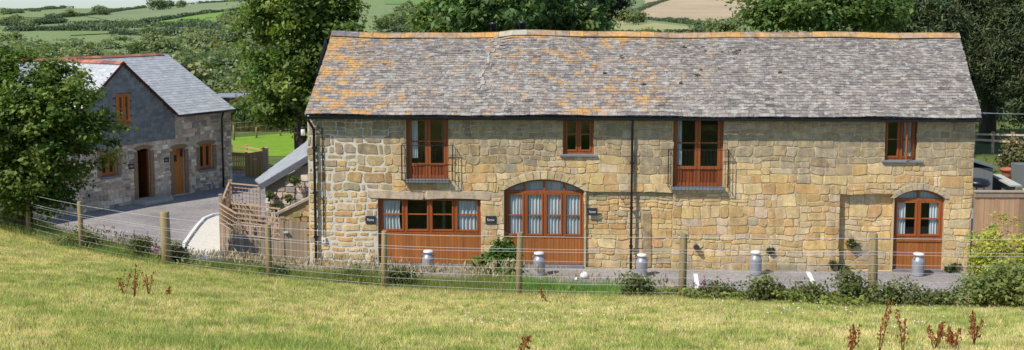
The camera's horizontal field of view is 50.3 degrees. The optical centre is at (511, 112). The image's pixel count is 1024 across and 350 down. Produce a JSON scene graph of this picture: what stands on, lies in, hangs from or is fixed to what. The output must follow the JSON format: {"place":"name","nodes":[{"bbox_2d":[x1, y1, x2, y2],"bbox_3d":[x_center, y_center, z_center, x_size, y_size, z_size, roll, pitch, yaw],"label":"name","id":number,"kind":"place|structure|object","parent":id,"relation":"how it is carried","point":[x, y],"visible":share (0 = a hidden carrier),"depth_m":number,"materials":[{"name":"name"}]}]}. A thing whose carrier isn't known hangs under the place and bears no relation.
{"place":"outdoors","nodes":[
{"label":"outdoors","id":0,"kind":"place"},
{"bbox_2d":[5,8,116,16],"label":"field","id":1,"kind":"structure","parent":0,"point":[39,14],"depth_m":661.44,"materials":[{"name":"green plant"}]},
{"bbox_2d":[0,0,219,8],"label":"sky","id":2,"kind":"structure","parent":0,"point":[14,4],"materials":[{"name":"white"}]},
{"bbox_2d":[88,1,247,20],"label":"field","id":3,"kind":"structure","parent":0,"point":[137,14],"depth_m":668.47,"materials":[{"name":"green plant"}]},
{"bbox_2d":[153,12,226,24],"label":"field","id":4,"kind":"structure","parent":0,"point":[203,16],"depth_m":495.44,"materials":[{"name":"green plant"}]},
{"bbox_2d":[231,119,292,131],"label":"rough grass","id":5,"kind":"structure","parent":0,"point":[245,127],"depth_m":70.22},
{"bbox_2d":[231,133,307,155],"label":"lawn","id":6,"kind":"structure","parent":0,"point":[279,145],"depth_m":63.90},
{"bbox_2d":[0,0,1023,349],"bbox_3d":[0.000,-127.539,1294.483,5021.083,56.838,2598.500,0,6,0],"label":"ground","id":7,"kind":"structure","parent":0,"point":[378,8],"depth_m":67.47,"materials":[{"name":"plant"}]},
{"bbox_2d":[0,18,68,25],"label":"hedgerow","id":8,"kind":"object","parent":7,"relation":"on","point":[42,21],"visible":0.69,"depth_m":435.31,"materials":[{"name":"green plant"}]},
{"bbox_2d":[14,41,68,58],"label":"woodland bush","id":9,"kind":"object","parent":7,"relation":"on","point":[51,52],"visible":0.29,"depth_m":187.55,"materials":[{"name":"green plant"}]},
{"bbox_2d":[0,23,117,31],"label":"hedgerow","id":10,"kind":"object","parent":7,"relation":"on","point":[86,27],"visible":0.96,"depth_m":365.50,"materials":[{"name":"green plant"}]},
{"bbox_2d":[0,28,138,230],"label":"broadleaf tree","id":11,"kind":"object","parent":7,"relation":"on","point":[43,134],"visible":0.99,"depth_m":29.71,"materials":[{"name":"green plant"}]},
{"bbox_2d":[38,225,106,248],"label":"weed clump","id":12,"kind":"object","parent":7,"relation":"on","point":[89,239],"visible":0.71,"depth_m":28.08,"materials":[{"name":"green plant"}]},
{"bbox_2d":[58,41,110,56],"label":"woodland bush","id":13,"kind":"object","parent":7,"relation":"on","point":[89,50],"visible":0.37,"depth_m":186.86,"materials":[{"name":"green plant"}]},
{"bbox_2d":[0,53,235,220],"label":"slate hung house","id":14,"kind":"structure","parent":7,"relation":"on","point":[177,113],"depth_m":45.70,"materials":[{"name":"stone"}]},
{"bbox_2d":[115,93,130,123],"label":"window","id":15,"kind":"structure","parent":14,"relation":"in","point":[122,96],"depth_m":43.82,"materials":[{"name":"orange wood"}]},
{"bbox_2d":[137,151,147,196],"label":"door","id":16,"kind":"structure","parent":14,"relation":"in","point":[142,155],"depth_m":45.28,"materials":[{"name":"red wood"}]},
{"bbox_2d":[173,148,183,193],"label":"door","id":17,"kind":"structure","parent":14,"relation":"in","point":[178,161],"depth_m":46.61,"materials":[{"name":"orange wood"}]},
{"bbox_2d":[199,143,210,168],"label":"window","id":18,"kind":"structure","parent":14,"relation":"in","point":[208,145],"depth_m":47.78,"materials":[{"name":"orange wood"}]},
{"bbox_2d":[115,233,159,259],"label":"weed clump","id":19,"kind":"object","parent":7,"relation":"on","point":[140,243],"visible":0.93,"depth_m":26.78,"materials":[{"name":"green plant"}]},
{"bbox_2d":[119,38,157,53],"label":"woodland bush","id":20,"kind":"object","parent":7,"relation":"on","point":[137,47],"visible":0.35,"depth_m":206.33,"materials":[{"name":"green plant"}]},
{"bbox_2d":[58,18,225,29],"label":"hedgerow","id":21,"kind":"object","parent":7,"relation":"on","point":[198,23],"visible":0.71,"depth_m":391.45,"materials":[{"name":"green plant"}]},
{"bbox_2d":[43,0,250,18],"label":"hedgerow","id":22,"kind":"object","parent":7,"relation":"on","point":[54,15],"visible":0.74,"depth_m":695.57,"materials":[{"name":"green plant"}]},
{"bbox_2d":[107,26,222,35],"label":"hedgerow","id":23,"kind":"object","parent":7,"relation":"on","point":[166,31],"visible":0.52,"depth_m":322.02,"materials":[{"name":"green plant"}]},
{"bbox_2d":[144,37,186,56],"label":"woodland bush","id":24,"kind":"object","parent":7,"relation":"on","point":[162,45],"visible":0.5,"depth_m":208.65,"materials":[{"name":"green plant"}]},
{"bbox_2d":[152,240,199,265],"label":"weed clump","id":25,"kind":"object","parent":7,"relation":"on","point":[175,247],"visible":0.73,"depth_m":26.29,"materials":[{"name":"green plant"}]},
{"bbox_2d":[131,6,246,22],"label":"hedgerow","id":26,"kind":"object","parent":7,"relation":"on","point":[168,17],"visible":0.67,"depth_m":508.97,"materials":[{"name":"green plant"}]},
{"bbox_2d":[172,27,220,38],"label":"woodland bush","id":27,"kind":"object","parent":7,"relation":"on","point":[193,31],"visible":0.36,"depth_m":292.78,"materials":[{"name":"green plant"}]},
{"bbox_2d":[161,51,235,89],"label":"woodland bush","id":28,"kind":"object","parent":7,"relation":"on","point":[198,73],"visible":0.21,"depth_m":125.72,"materials":[{"name":"green plant"}]},
{"bbox_2d":[182,32,225,49],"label":"woodland bush","id":29,"kind":"object","parent":7,"relation":"on","point":[191,39],"visible":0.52,"depth_m":219.65,"materials":[{"name":"green plant"}]},
{"bbox_2d":[180,36,233,55],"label":"woodland bush","id":30,"kind":"object","parent":7,"relation":"on","point":[217,46],"visible":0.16,"depth_m":176.98,"materials":[{"name":"green plant"}]},
{"bbox_2d":[195,50,244,73],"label":"woodland bush","id":31,"kind":"object","parent":7,"relation":"on","point":[225,60],"visible":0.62,"depth_m":154.17,"materials":[{"name":"green plant"}]},
{"bbox_2d":[203,76,254,92],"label":"woodland bush","id":32,"kind":"object","parent":7,"relation":"on","point":[222,83],"visible":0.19,"depth_m":117.15,"materials":[{"name":"green plant"}]},
{"bbox_2d":[212,23,250,42],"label":"woodland bush","id":33,"kind":"object","parent":7,"relation":"on","point":[230,37],"visible":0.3,"depth_m":250.73,"materials":[{"name":"green plant"}]},
{"bbox_2d":[211,59,260,83],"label":"woodland bush","id":34,"kind":"object","parent":7,"relation":"on","point":[233,70],"visible":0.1,"depth_m":133.51,"materials":[{"name":"green plant"}]},
{"bbox_2d":[231,102,257,125],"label":"shrub","id":35,"kind":"object","parent":7,"relation":"on","point":[239,114],"visible":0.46,"depth_m":71.34,"materials":[{"name":"green plant"}]},
{"bbox_2d":[256,260,290,275],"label":"weed clump","id":36,"kind":"object","parent":7,"relation":"on","point":[279,271],"visible":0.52,"depth_m":24.92,"materials":[{"name":"green plant"}]},
{"bbox_2d":[255,140,308,236],"bbox_3d":[-7.582,2.476,39.277,3.111,3.762,4.900,-2,6,-15],"label":"lean to","id":37,"kind":"object","parent":7,"relation":"on","point":[274,178],"visible":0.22,"depth_m":37.98,"materials":[{"name":"stone"}]},
{"bbox_2d":[222,0,372,170],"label":"broadleaf tree","id":38,"kind":"object","parent":7,"relation":"on","point":[307,26],"visible":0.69,"depth_m":45.27,"materials":[{"name":"green plant"}]},
{"bbox_2d":[0,209,671,295],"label":"long grass","id":39,"kind":"structure","parent":7,"relation":"on","point":[529,283],"depth_m":23.37,"materials":[{"name":"plant"}]},
{"bbox_2d":[0,213,696,288],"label":"seed heads","id":40,"kind":"object","parent":7,"relation":"on","point":[232,256],"visible":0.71,"depth_m":25.49,"materials":[{"name":"plant"}]},
{"bbox_2d":[368,13,409,32],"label":"hedgerow tree","id":41,"kind":"object","parent":7,"relation":"on","point":[386,25],"visible":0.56,"depth_m":237.67,"materials":[{"name":"green plant"}]},
{"bbox_2d":[369,261,431,288],"bbox_3d":[-2.407,3.471,23.043,1.248,0.776,0.972,-3,7,-31],"label":"weed clump","id":42,"kind":"object","parent":7,"relation":"on","point":[399,279],"visible":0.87,"depth_m":22.97,"materials":[{"name":"green plant"}]},
{"bbox_2d":[402,0,449,32],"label":"ash tree","id":43,"kind":"object","parent":7,"relation":"on","point":[420,16],"visible":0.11,"depth_m":50.96,"materials":[{"name":"green plant"}]},
{"bbox_2d":[0,216,989,302],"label":"verge grass","id":44,"kind":"structure","parent":7,"relation":"on","point":[21,230],"depth_m":25.68,"materials":[{"name":"plant"}]},
{"bbox_2d":[41,168,974,301],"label":"gravel yard","id":45,"kind":"structure","parent":7,"relation":"on","point":[196,207],"depth_m":38.63,"materials":[{"name":"gravel"}]},
{"bbox_2d":[133,195,172,205],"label":"door step","id":46,"kind":"object","parent":45,"relation":"on","point":[152,200],"depth_m":44.67,"materials":[{"name":"stone"}]},
{"bbox_2d":[185,215,224,261],"bbox_3d":[-10.729,4.383,37.949,1.326,0.001,8.471,-2,6,-16],"label":"chippings bed","id":47,"kind":"object","parent":45,"relation":"on","point":[205,226],"visible":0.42,"depth_m":37.77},
{"bbox_2d":[232,147,268,176],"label":"picket gate","id":48,"kind":"structure","parent":45,"relation":"on","point":[256,164],"depth_m":51.56,"materials":[{"name":"wood"}]},
{"bbox_2d":[218,180,284,264],"bbox_3d":[-9.171,3.506,37.209,1.804,1.919,7.688,-2,6,-19],"label":"trellis fence","id":49,"kind":"object","parent":45,"relation":"on","point":[228,212],"visible":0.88,"depth_m":34.78,"materials":[{"name":"wood"}]},
{"bbox_2d":[231,203,280,243],"bbox_3d":[-8.580,3.819,36.624,2.141,1.410,0.087,3,6,28],"label":"lattice screen","id":50,"kind":"object","parent":45,"relation":"on","point":[262,229],"visible":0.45,"depth_m":36.61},
{"bbox_2d":[276,196,309,254],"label":"stone wall","id":51,"kind":"structure","parent":45,"relation":"on","point":[298,211],"depth_m":35.28,"materials":[{"name":"stone"}]},
{"bbox_2d":[283,218,306,265],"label":"garden gate","id":52,"kind":"structure","parent":45,"relation":"on","point":[294,234],"depth_m":33.95,"materials":[{"name":"wood"}]},
{"bbox_2d":[422,249,434,273],"bbox_3d":[-2.546,4.517,33.108,0.362,0.705,0.362,2,6,21],"label":"milk churn","id":53,"kind":"object","parent":45,"relation":"on","point":[427,256],"visible":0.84,"depth_m":32.98,"materials":[{"name":"silver metal"}]},
{"bbox_2d":[466,233,527,282],"bbox_3d":[-0.405,4.282,30.980,1.558,1.715,1.809,-3,7,-30],"label":"leafy shrub","id":54,"kind":"object","parent":45,"relation":"on","point":[503,253],"visible":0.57,"depth_m":30.80,"materials":[{"name":"green plant"}]},
{"bbox_2d":[532,251,545,275],"bbox_3d":[0.819,4.540,32.807,0.366,0.722,0.365,4,7,37],"label":"milk churn","id":55,"kind":"object","parent":45,"relation":"on","point":[539,259],"visible":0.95,"depth_m":32.68,"materials":[{"name":"silver metal"}]},
{"bbox_2d":[635,253,648,275],"bbox_3d":[3.900,4.568,32.743,0.350,0.673,0.351,-5,8,-44],"label":"milk churn","id":56,"kind":"object","parent":45,"relation":"on","point":[641,261],"visible":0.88,"depth_m":32.62,"materials":[{"name":"silver metal"}]},
{"bbox_2d":[749,250,762,275],"bbox_3d":[7.347,4.523,32.866,0.366,0.739,0.366,-2,6,-23],"label":"milk churn","id":57,"kind":"object","parent":45,"relation":"on","point":[756,262],"visible":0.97,"depth_m":32.73,"materials":[{"name":"silver metal"}]},
{"bbox_2d":[911,253,924,276],"bbox_3d":[12.201,4.550,32.735,0.373,0.713,0.372,3,7,30],"label":"milk churn","id":58,"kind":"object","parent":45,"relation":"on","point":[918,260],"visible":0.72,"depth_m":32.60,"materials":[{"name":"silver metal"}]},
{"bbox_2d":[971,190,1023,272],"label":"board fence","id":59,"kind":"object","parent":45,"relation":"on","point":[988,202],"visible":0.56,"depth_m":32.88,"materials":[{"name":"wood"}]},
{"bbox_2d":[0,228,1023,349],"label":"meadow grass","id":60,"kind":"structure","parent":7,"relation":"on","point":[253,343],"depth_m":15.71,"materials":[{"name":"plant"}]},
{"bbox_2d":[0,195,1023,298],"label":"wire fence","id":61,"kind":"object","parent":7,"relation":"on","point":[166,244],"visible":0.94,"depth_m":21.39,"materials":[{"name":"metal"}]},
{"bbox_2d":[1,222,1023,307],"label":"bank weeds","id":62,"kind":"object","parent":7,"relation":"on","point":[847,301],"visible":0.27,"depth_m":19.84,"materials":[{"name":"green plant"}]},
{"bbox_2d":[413,0,619,32],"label":"chestnut tree","id":63,"kind":"object","parent":7,"relation":"on","point":[463,16],"visible":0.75,"depth_m":43.89,"materials":[{"name":"green plant"}]},
{"bbox_2d":[582,0,635,30],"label":"pine tree","id":64,"kind":"object","parent":7,"relation":"on","point":[620,5],"visible":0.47,"depth_m":59.60,"materials":[{"name":"green plant"}]},
{"bbox_2d":[609,266,668,295],"bbox_3d":[2.359,3.317,20.989,1.065,0.656,1.004,-3,7,-31],"label":"bramble bush","id":65,"kind":"object","parent":7,"relation":"on","point":[636,283],"visible":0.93,"depth_m":20.86,"materials":[{"name":"green plant"}]},
{"bbox_2d":[305,21,981,271],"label":"stone barn","id":66,"kind":"structure","parent":7,"relation":"on","point":[792,135],"depth_m":33.51,"materials":[{"name":"stone"}]},
{"bbox_2d":[383,200,400,228],"bbox_3d":[-3.764,3.176,33.992,0.591,1.019,0.060,0,6,2],"label":"curtain","id":67,"kind":"object","parent":66,"relation":"hanging from","point":[391,221],"visible":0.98,"depth_m":33.99,"materials":[{"name":"fabric"}]},
{"bbox_2d":[412,121,417,157],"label":"curtain","id":68,"kind":"object","parent":66,"relation":"hanging from","point":[414,137],"visible":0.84,"depth_m":33.72,"materials":[{"name":"fabric"}]},
{"bbox_2d":[409,120,427,177],"bbox_3d":[-2.888,1.102,33.707,0.577,1.878,0.050,0,6,3],"label":"door leaf","id":69,"kind":"structure","parent":66,"relation":"in","point":[413,167],"depth_m":33.73,"materials":[{"name":"red wood"}]},
{"bbox_2d":[378,198,480,233],"bbox_3d":[-2.553,3.180,33.899,3.199,1.169,0.108,0,6,3],"label":"window","id":70,"kind":"structure","parent":66,"relation":"in","point":[454,230],"depth_m":33.87,"materials":[{"name":"red wood"}]},
{"bbox_2d":[426,120,446,177],"bbox_3d":[-2.331,1.106,33.661,0.617,1.878,0.095,0,6,3],"label":"door leaf","id":71,"kind":"structure","parent":66,"relation":"in","point":[441,168],"depth_m":33.70,"materials":[{"name":"red wood"}]},
{"bbox_2d":[458,201,476,228],"bbox_3d":[-1.373,3.186,33.886,0.660,1.019,0.060,0,6,3],"label":"curtain","id":72,"kind":"object","parent":66,"relation":"hanging from","point":[467,221],"visible":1,"depth_m":33.88,"materials":[{"name":"fabric"}]},
{"bbox_2d":[509,195,521,232],"bbox_3d":[0.132,3.142,33.815,0.432,1.337,0.060,0,6,3],"label":"curtain","id":73,"kind":"object","parent":66,"relation":"hanging from","point":[515,207],"visible":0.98,"depth_m":33.82,"materials":[{"name":"fabric"}]},
{"bbox_2d":[528,195,540,232],"bbox_3d":[0.701,3.144,33.790,0.477,1.337,0.060,0,6,3],"label":"curtain","id":74,"kind":"object","parent":66,"relation":"hanging from","point":[534,207],"visible":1,"depth_m":33.79,"materials":[{"name":"fabric"}]},
{"bbox_2d":[504,190,583,237],"bbox_3d":[0.992,3.145,33.737,2.458,1.487,0.108,0,6,3],"label":"window","id":75,"kind":"structure","parent":66,"relation":"in","point":[524,193],"depth_m":33.69,"materials":[{"name":"red wood"}]},
{"bbox_2d":[547,195,560,233],"bbox_3d":[1.292,3.147,33.764,0.477,1.337,0.060,0,6,3],"label":"curtain","id":76,"kind":"object","parent":66,"relation":"hanging from","point":[553,207],"visible":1,"depth_m":33.76,"materials":[{"name":"fabric"}]},
{"bbox_2d":[566,195,579,233],"bbox_3d":[1.883,3.150,33.738,0.477,1.337,0.060,0,6,3],"label":"curtain","id":77,"kind":"object","parent":66,"relation":"hanging from","point":[572,208],"visible":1,"depth_m":33.74,"materials":[{"name":"fabric"}]},
{"bbox_2d":[563,120,593,153],"bbox_3d":[2.038,0.679,33.448,0.937,1.176,0.108,0,6,3],"label":"window","id":78,"kind":"structure","parent":66,"relation":"in","point":[578,150],"depth_m":33.42,"materials":[{"name":"red wood"}]},
{"bbox_2d":[674,121,697,185],"bbox_3d":[5.328,1.205,33.352,0.683,2.087,0.050,0,6,3],"label":"door leaf","id":79,"kind":"structure","parent":66,"relation":"in","point":[678,182],"depth_m":33.38,"materials":[{"name":"red wood"}]},
{"bbox_2d":[697,121,720,185],"bbox_3d":[5.997,1.210,33.300,0.723,2.087,0.095,0,6,3],"label":"door leaf","id":80,"kind":"structure","parent":66,"relation":"in","point":[709,172],"depth_m":33.36,"materials":[{"name":"red wood"}]},
{"bbox_2d":[884,122,916,159],"bbox_3d":[11.743,0.806,33.028,0.957,1.252,0.108,0,6,3],"label":"window","id":81,"kind":"structure","parent":66,"relation":"in","point":[899,144],"depth_m":33.00,"materials":[{"name":"red wood"}]},
{"bbox_2d":[897,203,905,233],"bbox_3d":[11.857,3.225,33.301,0.308,1.084,0.060,0,6,3],"label":"curtain","id":82,"kind":"object","parent":66,"relation":"hanging from","point":[901,211],"visible":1,"depth_m":33.30,"materials":[{"name":"fabric"}]},
{"bbox_2d":[892,238,941,268],"bbox_3d":[12.361,4.311,33.325,1.502,0.939,0.070,0,6,3],"label":"door","id":83,"kind":"structure","parent":66,"relation":"in","point":[901,259],"depth_m":33.32,"materials":[{"name":"orange wood"}]},
{"bbox_2d":[893,198,943,238],"bbox_3d":[12.362,3.226,33.240,1.502,1.234,0.108,0,6,3],"label":"window","id":84,"kind":"structure","parent":66,"relation":"in","point":[917,218],"depth_m":33.19,"materials":[{"name":"red wood"}]},
{"bbox_2d":[929,203,937,233],"bbox_3d":[12.876,3.230,33.256,0.296,1.084,0.060,0,6,3],"label":"curtain","id":85,"kind":"object","parent":66,"relation":"hanging from","point":[933,213],"visible":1,"depth_m":33.26,"materials":[{"name":"fabric"}]},
{"bbox_2d":[646,17,705,24],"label":"hedgerow","id":86,"kind":"object","parent":7,"relation":"on","point":[684,20],"visible":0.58,"depth_m":471.60,"materials":[{"name":"green plant"}]},
{"bbox_2d":[676,276,743,300],"bbox_3d":[3.848,3.345,20.338,1.519,0.456,1.276,0,6,0],"label":"bramble bush","id":87,"kind":"object","parent":7,"relation":"on","point":[709,289],"visible":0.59,"depth_m":20.43,"materials":[{"name":"green plant"}]},
{"bbox_2d":[708,15,748,31],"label":"hedgerow tree","id":88,"kind":"object","parent":7,"relation":"on","point":[726,26],"visible":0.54,"depth_m":278.06,"materials":[{"name":"green plant"}]},
{"bbox_2d":[733,270,796,301],"bbox_3d":[4.579,3.162,19.737,1.123,0.679,1.041,0,6,0],"label":"bramble bush","id":89,"kind":"object","parent":7,"relation":"on","point":[764,287],"visible":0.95,"depth_m":19.62,"materials":[{"name":"green plant"}]},
{"bbox_2d":[776,277,837,303],"bbox_3d":[5.353,3.192,19.477,1.192,0.544,0.933,-3,6,-28],"label":"bramble bush","id":90,"kind":"object","parent":7,"relation":"on","point":[811,288],"visible":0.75,"depth_m":19.34,"materials":[{"name":"green plant"}]},
{"bbox_2d":[716,0,923,32],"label":"broadleaf tree","id":91,"kind":"object","parent":7,"relation":"on","point":[795,15],"visible":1,"depth_m":47.63,"materials":[{"name":"green plant"}]},
{"bbox_2d":[814,266,880,302],"bbox_3d":[5.948,3.060,19.192,1.103,0.750,1.079,0,6,0],"label":"bramble bush","id":92,"kind":"object","parent":7,"relation":"on","point":[852,286],"visible":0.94,"depth_m":19.06,"materials":[{"name":"green plant"}]},
{"bbox_2d":[847,323,861,349],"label":"dock plant","id":93,"kind":"object","parent":7,"relation":"on","point":[852,341],"visible":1,"depth_m":11.98,"materials":[{"name":"brown plant"}]},
{"bbox_2d":[876,301,892,349],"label":"dock plant","id":94,"kind":"object","parent":7,"relation":"on","point":[886,315],"visible":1,"depth_m":11.99,"materials":[{"name":"brown plant"}]},
{"bbox_2d":[865,271,933,305],"bbox_3d":[6.627,3.064,18.896,1.434,0.689,0.992,0,6,0],"label":"bramble bush","id":95,"kind":"object","parent":7,"relation":"on","point":[890,293],"visible":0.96,"depth_m":18.78,"materials":[{"name":"green plant"}]},
{"bbox_2d":[850,0,983,78],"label":"pine tree","id":96,"kind":"object","parent":7,"relation":"on","point":[943,19],"visible":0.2,"depth_m":56.50,"materials":[{"name":"green plant"}]},
{"bbox_2d":[898,285,969,306],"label":"bramble bush","id":97,"kind":"object","parent":7,"relation":"on","point":[936,297],"visible":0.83,"depth_m":18.60,"materials":[{"name":"green plant"}]},
{"bbox_2d":[926,320,945,349],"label":"dock plant","id":98,"kind":"object","parent":7,"relation":"on","point":[940,328],"visible":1,"depth_m":12.77,"materials":[{"name":"brown plant"}]},
{"bbox_2d":[943,325,961,349],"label":"dock plant","id":99,"kind":"object","parent":7,"relation":"on","point":[950,339],"visible":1,"depth_m":12.70,"materials":[{"name":"brown plant"}]},
{"bbox_2d":[967,309,983,345],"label":"dock plant","id":100,"kind":"object","parent":7,"relation":"on","point":[972,326],"visible":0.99,"depth_m":13.09,"materials":[{"name":"brown plant"}]},
{"bbox_2d":[933,0,1023,143],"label":"pine tree","id":101,"kind":"object","parent":7,"relation":"on","point":[985,82],"visible":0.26,"depth_m":62.73,"materials":[{"name":"green plant"}]},
{"bbox_2d":[942,248,1023,309],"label":"bramble bush","id":102,"kind":"object","parent":7,"relation":"on","point":[1005,284],"visible":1,"depth_m":18.29,"materials":[{"name":"green plant"}]},
{"bbox_2d":[957,210,1023,296],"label":"yellow shrub","id":103,"kind":"object","parent":7,"relation":"on","point":[978,257],"visible":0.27,"depth_m":24.46,"materials":[{"name":"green plant"}]},
{"bbox_2d":[972,0,1023,136],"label":"pine tree","id":104,"kind":"object","parent":7,"relation":"on","point":[1005,21],"visible":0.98,"depth_m":59.55,"materials":[{"name":"green plant"}]},
{"bbox_2d":[974,131,1023,153],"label":"paddock rails","id":105,"kind":"object","parent":7,"relation":"on","point":[993,134],"visible":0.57,"depth_m":59.67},
{"bbox_2d":[985,135,1023,170],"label":"shrub","id":106,"kind":"object","parent":7,"relation":"on","point":[1015,153],"visible":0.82,"depth_m":52.41,"materials":[{"name":"green plant"}]},
{"bbox_2d":[992,174,1021,192],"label":"planter wall","id":107,"kind":"structure","parent":7,"relation":"on","point":[1000,182],"depth_m":44.24,"materials":[{"name":"concrete"}]},
{"bbox_2d":[614,21,692,31],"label":"field","id":108,"kind":"structure","parent":0,"point":[636,26],"depth_m":387.81,"materials":[{"name":"beige plant"}]},
{"bbox_2d":[615,9,639,24],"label":"hedgerow tree","id":109,"kind":"object","parent":108,"relation":"on","point":[630,15],"visible":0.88,"depth_m":416.14,"materials":[{"name":"green plant"}]},
{"bbox_2d":[641,0,757,20],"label":"ploughed field","id":110,"kind":"structure","parent":0,"point":[699,9],"depth_m":623.18,"materials":[{"name":"soil"}]},
{"bbox_2d":[972,159,997,205],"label":"garden shed","id":111,"kind":"structure","parent":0,"point":[983,170],"depth_m":43.96,"materials":[{"name":"grey"}]},
{"label":"patio","id":112,"kind":"structure","parent":0,"visible":0},
{"bbox_2d":[1011,162,1023,188],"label":"grey planter","id":113,"kind":"object","parent":112,"relation":"on","point":[1017,172],"visible":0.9,"depth_m":48.27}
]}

